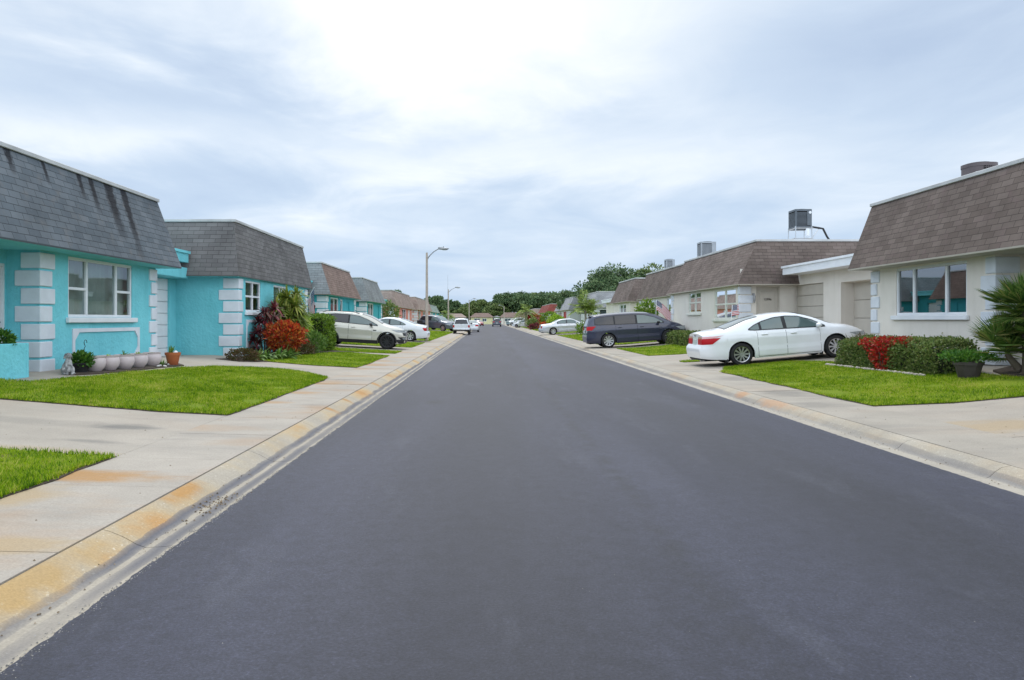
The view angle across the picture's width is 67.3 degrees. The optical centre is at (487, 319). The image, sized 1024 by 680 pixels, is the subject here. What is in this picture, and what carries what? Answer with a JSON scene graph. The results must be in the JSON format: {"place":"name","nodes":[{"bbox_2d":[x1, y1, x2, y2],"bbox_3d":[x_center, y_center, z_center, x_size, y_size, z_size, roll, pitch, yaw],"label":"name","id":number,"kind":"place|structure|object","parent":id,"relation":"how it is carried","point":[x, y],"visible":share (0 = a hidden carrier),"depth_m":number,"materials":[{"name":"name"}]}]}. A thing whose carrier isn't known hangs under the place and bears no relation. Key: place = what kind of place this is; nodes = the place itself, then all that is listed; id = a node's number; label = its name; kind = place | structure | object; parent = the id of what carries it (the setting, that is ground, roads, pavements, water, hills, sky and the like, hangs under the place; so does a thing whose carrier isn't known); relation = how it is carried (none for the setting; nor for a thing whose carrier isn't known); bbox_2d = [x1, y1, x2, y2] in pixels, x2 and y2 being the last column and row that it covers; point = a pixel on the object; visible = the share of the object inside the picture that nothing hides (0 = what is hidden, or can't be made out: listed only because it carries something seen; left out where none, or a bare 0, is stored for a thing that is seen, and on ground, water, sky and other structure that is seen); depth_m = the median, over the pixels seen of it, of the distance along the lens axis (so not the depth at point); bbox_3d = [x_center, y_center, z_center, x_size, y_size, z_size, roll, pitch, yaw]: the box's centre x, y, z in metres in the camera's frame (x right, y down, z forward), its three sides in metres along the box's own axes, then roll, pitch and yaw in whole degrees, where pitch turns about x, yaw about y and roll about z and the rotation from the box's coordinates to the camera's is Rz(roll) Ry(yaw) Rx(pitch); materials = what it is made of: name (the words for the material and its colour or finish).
{"place":"outdoors","nodes":[
{"label":"outdoors","id":0,"kind":"place"},
{"bbox_2d":[0,445,118,497],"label":"lawn","id":1,"kind":"structure","parent":0,"point":[52,456],"depth_m":7.42,"materials":[{"name":"green plant"}]},
{"bbox_2d":[0,456,116,498],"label":"soil edge","id":2,"kind":"object","parent":1,"relation":"on","point":[52,480],"visible":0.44,"depth_m":6.82,"materials":[{"name":"brown soil"}]},
{"bbox_2d":[0,399,225,455],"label":"driveway","id":3,"kind":"structure","parent":0,"point":[65,428],"depth_m":9.73,"materials":[{"name":"concrete"}]},
{"bbox_2d":[0,365,327,414],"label":"lawn","id":4,"kind":"structure","parent":0,"point":[198,405],"depth_m":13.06,"materials":[{"name":"green plant"}]},
{"bbox_2d":[11,352,392,381],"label":"driveway","id":5,"kind":"structure","parent":0,"point":[211,360],"depth_m":21.03,"materials":[{"name":"concrete"}]},
{"bbox_2d":[75,363,183,374],"bbox_3d":[-8.187,1.086,17.301,1.008,0.157,4.363,0,0,9],"label":"flower bed","id":6,"kind":"object","parent":5,"relation":"on","point":[146,367],"visible":0.43,"depth_m":16.71,"materials":[{"name":"soil"}]},
{"bbox_2d":[61,353,75,374],"bbox_3d":[-8.278,0.867,15.128,0.362,0.435,0.240,0,0,43],"label":"dog statue","id":7,"kind":"object","parent":6,"relation":"on","point":[67,367],"visible":1,"depth_m":15.04,"materials":[{"name":"stone"}]},
{"bbox_2d":[71,349,96,372],"bbox_3d":[-8.246,0.836,15.598,0.564,0.485,0.555,0,0,0],"label":"potted fern","id":8,"kind":"object","parent":6,"relation":"on","point":[82,360],"visible":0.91,"depth_m":15.50,"materials":[{"name":"green plant"}]},
{"bbox_2d":[88,355,105,370],"bbox_3d":[-8.192,0.911,16.028,0.430,0.348,0.430,0,0,0],"label":"urn","id":9,"kind":"object","parent":6,"relation":"on","point":[100,363],"visible":0.56,"depth_m":15.91,"materials":[{"name":"white ceramic"}]},
{"bbox_2d":[103,353,119,369],"bbox_3d":[-8.117,0.904,16.474,0.430,0.377,0.430,0,0,0],"label":"urn","id":10,"kind":"object","parent":6,"relation":"on","point":[112,362],"visible":0.77,"depth_m":16.35,"materials":[{"name":"white ceramic"}]},
{"bbox_2d":[115,351,134,368],"bbox_3d":[-8.049,0.881,17.020,0.430,0.436,0.430,0,0,0],"label":"urn","id":11,"kind":"object","parent":6,"relation":"on","point":[127,361],"visible":0.82,"depth_m":16.89,"materials":[{"name":"white ceramic"}]},
{"bbox_2d":[128,352,147,366],"bbox_3d":[-8.020,0.911,17.631,0.430,0.381,0.430,0,0,0],"label":"urn","id":12,"kind":"object","parent":6,"relation":"on","point":[141,359],"visible":0.78,"depth_m":17.50,"materials":[{"name":"white ceramic"}]},
{"bbox_2d":[143,352,161,365],"bbox_3d":[-7.988,0.927,18.287,0.430,0.356,0.430,0,0,0],"label":"urn","id":13,"kind":"object","parent":6,"relation":"on","point":[154,358],"visible":0.8,"depth_m":18.15,"materials":[{"name":"white ceramic"}]},
{"bbox_2d":[165,345,180,364],"bbox_3d":[-7.781,0.876,18.968,0.400,0.501,0.380,0,0,0],"label":"terracotta pot","id":14,"kind":"object","parent":6,"relation":"on","point":[172,357],"visible":0.99,"depth_m":18.86,"materials":[{"name":"ceramic"}]},
{"bbox_2d":[0,379,325,415],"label":"soil edge","id":15,"kind":"object","parent":5,"relation":"on","point":[161,411],"visible":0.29,"depth_m":11.40,"materials":[{"name":"brown soil"}]},
{"bbox_2d":[217,350,353,361],"bbox_3d":[-6.700,1.259,27.450,2.600,0.233,10.300,0,0,0],"label":"planting bed","id":16,"kind":"object","parent":5,"relation":"on","point":[275,354],"visible":0.2,"depth_m":23.22,"materials":[{"name":"soil"}]},
{"bbox_2d":[224,347,261,360],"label":"bronze bush","id":17,"kind":"object","parent":16,"relation":"on","point":[252,353],"visible":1,"depth_m":22.65,"materials":[{"name":"brown plant"}]},
{"bbox_2d":[247,300,284,353],"bbox_3d":[-7.598,0.300,26.318,1.340,2.090,1.794,0,0,17],"label":"cordyline","id":18,"kind":"object","parent":16,"relation":"on","point":[264,319],"visible":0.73,"depth_m":26.15,"materials":[{"name":"purple plant"}]},
{"bbox_2d":[254,344,301,359],"bbox_3d":[-6.743,1.112,24.501,1.074,0.684,2.755,0,0,16],"label":"spider lily","id":19,"kind":"object","parent":16,"relation":"on","point":[285,353],"visible":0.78,"depth_m":24.39,"materials":[{"name":"green plant"}]},
{"bbox_2d":[261,318,310,351],"bbox_3d":[-6.854,0.640,25.904,1.577,1.386,1.987,0,0,0],"label":"croton","id":20,"kind":"object","parent":16,"relation":"on","point":[276,332],"visible":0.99,"depth_m":25.46,"materials":[{"name":"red plant"}]},
{"bbox_2d":[265,284,315,340],"bbox_3d":[-7.282,-0.012,28.156,1.913,2.642,2.408,0,0,0],"label":"dracaena","id":21,"kind":"object","parent":16,"relation":"on","point":[291,306],"visible":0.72,"depth_m":27.82,"materials":[{"name":"green plant"}]},
{"bbox_2d":[294,342,315,354],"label":"bronze bush","id":22,"kind":"object","parent":16,"relation":"on","point":[304,350],"visible":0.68,"depth_m":27.89,"materials":[{"name":"brown plant"}]},
{"bbox_2d":[302,329,327,352],"bbox_3d":[-6.611,0.842,29.297,1.205,1.003,1.283,0,0,-36],"label":"green shrub","id":23,"kind":"object","parent":16,"relation":"on","point":[321,341],"visible":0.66,"depth_m":29.20,"materials":[{"name":"green plant"}]},
{"bbox_2d":[295,312,336,350],"bbox_3d":[-7.261,0.548,31.996,1.811,1.767,2.319,0,0,0],"label":"boxy hedge","id":24,"kind":"object","parent":16,"relation":"on","point":[324,325],"visible":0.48,"depth_m":31.34,"materials":[{"name":"green plant"}]},
{"bbox_2d":[0,331,465,584],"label":"sidewalk","id":25,"kind":"structure","parent":0,"point":[42,523],"depth_m":7.10,"materials":[{"name":"concrete"}]},
{"bbox_2d":[260,351,389,366],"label":"lawn","id":26,"kind":"structure","parent":0,"point":[327,359],"depth_m":24.70,"materials":[{"name":"green plant"}]},
{"bbox_2d":[329,346,401,353],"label":"grass","id":27,"kind":"structure","parent":0,"point":[369,350],"depth_m":33.06,"materials":[{"name":"green plant"}]},
{"bbox_2d":[334,344,408,350],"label":"driveway","id":28,"kind":"structure","parent":0,"point":[368,347],"depth_m":37.15,"materials":[{"name":"concrete"}]},
{"bbox_2d":[316,310,407,348],"bbox_3d":[-6.109,0.467,36.801,4.535,1.687,2.212,3,0,-1],"label":"crossover","id":29,"kind":"object","parent":28,"relation":"on","point":[354,327],"visible":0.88,"depth_m":35.95,"materials":[{"name":"beige paint"}]},
{"bbox_2d":[340,341,424,347],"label":"grass","id":30,"kind":"structure","parent":0,"point":[409,343],"depth_m":40.50,"materials":[{"name":"green plant"}]},
{"bbox_2d":[379,317,429,340],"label":"sedan","id":31,"kind":"object","parent":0,"point":[419,331],"visible":0.38,"depth_m":48.76,"materials":[{"name":"white paint"}]},
{"bbox_2d":[415,331,449,340],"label":"lawn","id":32,"kind":"structure","parent":0,"point":[433,334],"depth_m":67.27,"materials":[{"name":"green plant"}]},
{"bbox_2d":[382,299,401,317],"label":"shrub","id":33,"kind":"object","parent":32,"relation":"on","point":[394,311],"visible":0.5,"depth_m":73.84,"materials":[{"name":"green plant"}]},
{"bbox_2d":[425,246,448,340],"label":"street lamp","id":34,"kind":"object","parent":32,"relation":"on","point":[426,299],"visible":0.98,"depth_m":51.23,"materials":[{"name":"metal"}]},
{"bbox_2d":[419,315,453,330],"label":"suv","id":35,"kind":"object","parent":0,"point":[439,322],"visible":0.84,"depth_m":92.09,"materials":[{"name":"blue paint"}]},
{"bbox_2d":[0,324,1023,679],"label":"road","id":36,"kind":"structure","parent":0,"point":[672,528],"depth_m":4.95,"materials":[{"name":"grey asphalt"}]},
{"bbox_2d":[0,0,1023,303],"label":"sky","id":37,"kind":"structure","parent":0,"point":[543,144],"materials":[{"name":"white"}]},
{"bbox_2d":[562,333,656,344],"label":"lawn","id":38,"kind":"structure","parent":0,"point":[615,344],"depth_m":43.12,"materials":[{"name":"green plant"}]},
{"bbox_2d":[568,289,602,321],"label":"palm tree","id":39,"kind":"object","parent":38,"relation":"on","point":[583,303],"visible":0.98,"depth_m":54.75,"materials":[{"name":"green plant"}]},
{"bbox_2d":[634,298,658,314],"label":"shrub","id":40,"kind":"object","parent":38,"relation":"on","point":[652,306],"visible":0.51,"depth_m":46.01,"materials":[{"name":"green plant"}]},
{"bbox_2d":[611,342,667,348],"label":"driveway","id":41,"kind":"structure","parent":0,"point":[639,345],"depth_m":39.87,"materials":[{"name":"concrete"}]},
{"bbox_2d":[617,344,686,355],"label":"lawn","id":42,"kind":"structure","parent":0,"point":[659,349],"depth_m":32.73,"materials":[{"name":"green plant"}]},
{"bbox_2d":[505,324,1023,468],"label":"sidewalk","id":43,"kind":"structure","parent":0,"point":[1007,450],"depth_m":11.48,"materials":[{"name":"concrete"}]},
{"bbox_2d":[539,318,583,334],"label":"luxury sedan","id":44,"kind":"object","parent":43,"relation":"on","point":[564,325],"visible":0.82,"depth_m":72.08,"materials":[{"name":"silver metal"}]},
{"bbox_2d":[582,312,685,347],"bbox_3d":[7.526,0.446,39.600,5.121,1.744,2.342,-4,0,0],"label":"minivan","id":45,"kind":"object","parent":43,"relation":"on","point":[621,327],"visible":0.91,"depth_m":38.68,"materials":[{"name":"blue metal"}]},
{"bbox_2d":[651,352,1023,436],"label":"driveway","id":46,"kind":"structure","parent":0,"point":[1000,416],"depth_m":11.63,"materials":[{"name":"concrete"}]},
{"bbox_2d":[686,312,865,364],"bbox_3d":[8.760,0.503,23.450,5.046,1.468,2.220,-5,0,0],"label":"sedan","id":47,"kind":"object","parent":46,"relation":"on","point":[744,340],"visible":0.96,"depth_m":22.58,"materials":[{"name":"white metal"}]},
{"bbox_2d":[722,372,1023,405],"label":"soil edge","id":48,"kind":"object","parent":46,"relation":"on","point":[885,405],"visible":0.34,"depth_m":12.50,"materials":[{"name":"brown soil"}]},
{"bbox_2d":[721,360,1023,405],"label":"lawn","id":49,"kind":"structure","parent":0,"point":[1009,382],"depth_m":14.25,"materials":[{"name":"green plant"}]},
{"bbox_2d":[825,363,924,375],"bbox_3d":[9.019,1.172,18.143,0.126,0.120,4.597,0,0,0],"label":"stone edging","id":50,"kind":"object","parent":49,"relation":"on","point":[910,373],"visible":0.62,"depth_m":17.75,"materials":[{"name":"grey stone"}]},
{"bbox_2d":[846,332,920,369],"bbox_3d":[9.356,0.759,18.193,0.965,0.965,3.295,0,0,0],"label":"red flowering shrub","id":51,"kind":"object","parent":49,"relation":"on","point":[875,343],"visible":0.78,"depth_m":17.74,"materials":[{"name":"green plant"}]},
{"bbox_2d":[936,348,1002,378],"bbox_3d":[9.262,0.829,14.839,1.182,0.625,1.049,0,0,0],"label":"potted plant","id":52,"kind":"object","parent":49,"relation":"on","point":[968,365],"visible":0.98,"depth_m":14.69,"materials":[{"name":"green plant"}]},
{"bbox_2d":[993,366,1023,376],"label":"mulch bed","id":53,"kind":"object","parent":49,"relation":"on","point":[1008,370],"visible":0.6,"depth_m":15.02,"materials":[{"name":"soil"}]},
{"bbox_2d":[968,271,1023,373],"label":"fan palm","id":54,"kind":"object","parent":53,"relation":"on","point":[1008,339],"visible":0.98,"depth_m":14.41,"materials":[{"name":"green plant"}]},
{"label":"ground","id":55,"kind":"structure","parent":0,"visible":0},
{"bbox_2d":[0,343,28,379],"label":"planter","id":56,"kind":"object","parent":55,"relation":"on","point":[14,361],"visible":0.59,"depth_m":13.75,"materials":[{"name":"teal paint"}]},
{"bbox_2d":[0,327,18,344],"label":"planter shrub","id":57,"kind":"object","parent":56,"relation":"in","point":[10,338],"visible":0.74,"depth_m":13.71,"materials":[{"name":"green plant"}]},
{"bbox_2d":[0,141,190,371],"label":"house","id":58,"kind":"structure","parent":55,"relation":"on","point":[94,261],"depth_m":16.57,"materials":[{"name":"teal paint"}]},
{"bbox_2d":[0,263,3,342],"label":"door","id":59,"kind":"structure","parent":58,"relation":"in","point":[1,264],"depth_m":15.15,"materials":[{"name":"white paint"}]},
{"bbox_2d":[66,256,137,322],"bbox_3d":[-8.991,-0.700,17.770,0.351,1.800,3.440,0,0,0],"label":"window","id":60,"kind":"structure","parent":58,"relation":"in","point":[100,291],"depth_m":17.93,"materials":[{"name":"grey glass"}]},
{"bbox_2d":[156,278,167,355],"bbox_3d":[-10.160,-0.020,22.900,0.080,2.540,2.800,0,0,0],"label":"garage door","id":61,"kind":"structure","parent":58,"relation":"in","point":[162,284],"depth_m":23.92,"materials":[{"name":"white paint"}]},
{"bbox_2d":[164,219,312,355],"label":"house","id":62,"kind":"structure","parent":55,"relation":"on","point":[239,273],"depth_m":24.80,"materials":[{"name":"teal paint"}]},
{"bbox_2d":[245,280,262,314],"bbox_3d":[-8.128,-0.790,26.400,0.325,1.540,2.200,0,0,0],"label":"window","id":63,"kind":"structure","parent":62,"relation":"in","point":[250,287],"depth_m":26.53,"materials":[{"name":"white glass"}]},
{"bbox_2d":[0,325,479,671],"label":"curb","id":64,"kind":"structure","parent":55,"relation":"on","point":[57,582],"depth_m":5.39,"materials":[{"name":"concrete"}]},
{"bbox_2d":[0,395,382,678],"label":"grit","id":65,"kind":"object","parent":64,"relation":"on","point":[176,544],"visible":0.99,"depth_m":5.37,"materials":[{"name":"stone"}]},
{"bbox_2d":[306,262,360,312],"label":"house","id":66,"kind":"structure","parent":55,"relation":"on","point":[335,288],"depth_m":44.63,"materials":[{"name":"teal paint"}]},
{"bbox_2d":[352,277,385,318],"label":"house","id":67,"kind":"structure","parent":55,"relation":"on","point":[371,301],"depth_m":60.57,"materials":[{"name":"teal paint"}]},
{"bbox_2d":[380,289,414,320],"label":"house","id":68,"kind":"structure","parent":55,"relation":"on","point":[403,301],"depth_m":89.24,"materials":[{"name":"paint"}]},
{"bbox_2d":[410,296,431,322],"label":"house","id":69,"kind":"structure","parent":55,"relation":"on","point":[418,311],"depth_m":110.25,"materials":[{"name":"paint"}]},
{"bbox_2d":[424,295,449,314],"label":"broadleaf tree","id":70,"kind":"object","parent":55,"relation":"on","point":[438,302],"visible":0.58,"depth_m":163.51,"materials":[{"name":"green plant"}]},
{"bbox_2d":[452,318,471,333],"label":"pickup truck","id":71,"kind":"object","parent":55,"relation":"on","point":[461,324],"visible":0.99,"depth_m":78.02,"materials":[{"name":"white paint"}]},
{"bbox_2d":[554,289,577,309],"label":"broadleaf tree","id":72,"kind":"object","parent":55,"relation":"on","point":[563,295],"visible":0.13,"depth_m":121.25,"materials":[{"name":"green plant"}]},
{"bbox_2d":[555,297,580,321],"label":"house","id":73,"kind":"structure","parent":55,"relation":"on","point":[565,310],"depth_m":109.29,"materials":[{"name":"paint"}]},
{"bbox_2d":[581,291,614,321],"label":"house","id":74,"kind":"structure","parent":55,"relation":"on","point":[600,295],"depth_m":88.31,"materials":[{"name":"paint"}]},
{"bbox_2d":[571,261,645,303],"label":"broadleaf tree","id":75,"kind":"object","parent":55,"relation":"on","point":[607,278],"visible":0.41,"depth_m":102.61,"materials":[{"name":"green plant"}]},
{"bbox_2d":[601,278,644,312],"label":"house","id":76,"kind":"structure","parent":55,"relation":"on","point":[625,296],"depth_m":61.67,"materials":[{"name":"beige paint"}]},
{"bbox_2d":[625,262,663,277],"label":"broadleaf tree","id":77,"kind":"object","parent":55,"relation":"on","point":[648,270],"visible":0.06,"depth_m":104.60,"materials":[{"name":"green plant"}]},
{"bbox_2d":[636,263,683,318],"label":"house","id":78,"kind":"structure","parent":55,"relation":"on","point":[656,285],"depth_m":48.94,"materials":[{"name":"beige paint"}]},
{"bbox_2d":[659,329,700,345],"bbox_3d":[9.380,0.850,37.417,1.074,0.884,5.814,0,0,0],"label":"clipped hedge","id":79,"kind":"object","parent":55,"relation":"on","point":[680,337],"visible":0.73,"depth_m":36.39,"materials":[{"name":"green plant"}]},
{"bbox_2d":[666,239,858,330],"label":"house","id":80,"kind":"structure","parent":55,"relation":"on","point":[707,291],"depth_m":31.15,"materials":[{"name":"beige paint"}]},
{"bbox_2d":[656,299,670,320],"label":"flag","id":81,"kind":"object","parent":80,"relation":"attached to","point":[663,309],"visible":0.93,"depth_m":42.67,"materials":[{"name":"multicoloured fabric"}]},
{"bbox_2d":[686,292,700,315],"bbox_3d":[10.277,-0.840,37.825,0.325,1.520,2.750,0,0,0],"label":"window","id":82,"kind":"structure","parent":80,"relation":"in","point":[694,298],"depth_m":37.79,"materials":[{"name":"white glass"}]},
{"bbox_2d":[697,241,715,256],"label":"cooling unit","id":83,"kind":"object","parent":80,"relation":"on","point":[705,247],"visible":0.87,"depth_m":40.84,"materials":[{"name":"black metal"}]},
{"bbox_2d":[712,288,735,321],"bbox_3d":[10.291,-0.670,33.025,0.351,1.780,3.450,0,0,0],"label":"window","id":84,"kind":"structure","parent":80,"relation":"in","point":[725,298],"depth_m":33.12,"materials":[{"name":"white glass"}]},
{"bbox_2d":[756,286,779,313],"bbox_3d":[11.320,-0.150,31.065,0.960,2.400,0.110,0,0,0],"label":"door","id":85,"kind":"structure","parent":80,"relation":"in","point":[772,292],"depth_m":31.05,"materials":[{"name":"beige paint"}]},
{"bbox_2d":[788,209,829,238],"bbox_3d":[14.665,-4.069,34.383,2.170,1.718,0.905,0,0,0],"label":"cooling unit","id":86,"kind":"object","parent":80,"relation":"on","point":[799,219],"visible":0.98,"depth_m":33.99,"materials":[{"name":"black metal"}]},
{"bbox_2d":[797,283,822,319],"bbox_3d":[12.540,-0.090,29.700,0.080,2.580,2.700,0,0,0],"label":"garage door","id":87,"kind":"structure","parent":80,"relation":"in","point":[810,296],"depth_m":29.63,"materials":[{"name":"beige paint"}]},
{"bbox_2d":[503,324,1023,495],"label":"curb","id":88,"kind":"structure","parent":55,"relation":"on","point":[985,471],"depth_m":10.11,"materials":[{"name":"concrete"}]},
{"bbox_2d":[781,157,1023,365],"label":"house","id":89,"kind":"structure","parent":55,"relation":"on","point":[927,260],"depth_m":18.27,"materials":[{"name":"beige paint"}]},
{"bbox_2d":[854,281,871,334],"bbox_3d":[12.890,-0.055,25.575,0.080,2.510,2.750,0,0,0],"label":"garage door","id":90,"kind":"structure","parent":89,"relation":"in","point":[862,290],"depth_m":26.25,"materials":[{"name":"beige paint"}]},
{"bbox_2d":[890,260,968,319],"bbox_3d":[10.877,-0.725,18.800,0.325,1.730,3.500,0,0,0],"label":"window","id":91,"kind":"structure","parent":89,"relation":"in","point":[936,291],"depth_m":18.70,"materials":[{"name":"grey glass"}]},
{"bbox_2d":[961,161,997,175],"bbox_3d":[12.420,-3.584,19.387,0.724,0.728,0.750,0,0,0],"label":"cooling unit","id":92,"kind":"object","parent":89,"relation":"on","point":[969,168],"visible":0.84,"depth_m":19.12,"materials":[{"name":"black metal"}]},
{"bbox_2d":[832,332,979,374],"bbox_3d":[9.603,0.771,17.933,1.205,1.001,4.896,0,0,0],"label":"clipped hedge","id":93,"kind":"object","parent":55,"relation":"on","point":[922,357],"visible":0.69,"depth_m":16.65,"materials":[{"name":"green plant"}]},
{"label":"lawn","id":94,"kind":"structure","parent":0,"visible":0},
{"bbox_2d":[514,303,538,327],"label":"date palm","id":95,"kind":"object","parent":94,"relation":"on","point":[523,311],"visible":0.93,"depth_m":137.75,"materials":[{"name":"green plant"}]},
{"label":"terrain","id":96,"kind":"structure","parent":0,"visible":0},
{"bbox_2d":[444,299,466,313],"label":"shade tree","id":97,"kind":"object","parent":96,"relation":"on","point":[455,305],"visible":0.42,"depth_m":317.96,"materials":[{"name":"green plant"}]},
{"bbox_2d":[463,299,490,313],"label":"shade tree","id":98,"kind":"object","parent":96,"relation":"on","point":[477,306],"visible":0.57,"depth_m":326.44,"materials":[{"name":"green plant"}]},
{"bbox_2d":[471,313,492,323],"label":"end house","id":99,"kind":"structure","parent":96,"relation":"on","point":[485,318],"depth_m":276.02,"materials":[{"name":"yellow paint"}]},
{"bbox_2d":[482,303,509,317],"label":"shade tree","id":100,"kind":"object","parent":96,"relation":"on","point":[495,309],"visible":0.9,"depth_m":309.25,"materials":[{"name":"green plant"}]},
{"bbox_2d":[490,292,516,311],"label":"shade tree","id":101,"kind":"object","parent":96,"relation":"on","point":[505,298],"visible":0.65,"depth_m":314.30,"materials":[{"name":"green plant"}]},
{"bbox_2d":[500,312,524,323],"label":"end house","id":102,"kind":"structure","parent":96,"relation":"on","point":[506,316],"depth_m":276.37,"materials":[{"name":"beige paint"}]},
{"bbox_2d":[509,291,553,311],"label":"shade tree","id":103,"kind":"object","parent":96,"relation":"on","point":[540,299],"visible":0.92,"depth_m":307.12,"materials":[{"name":"green plant"}]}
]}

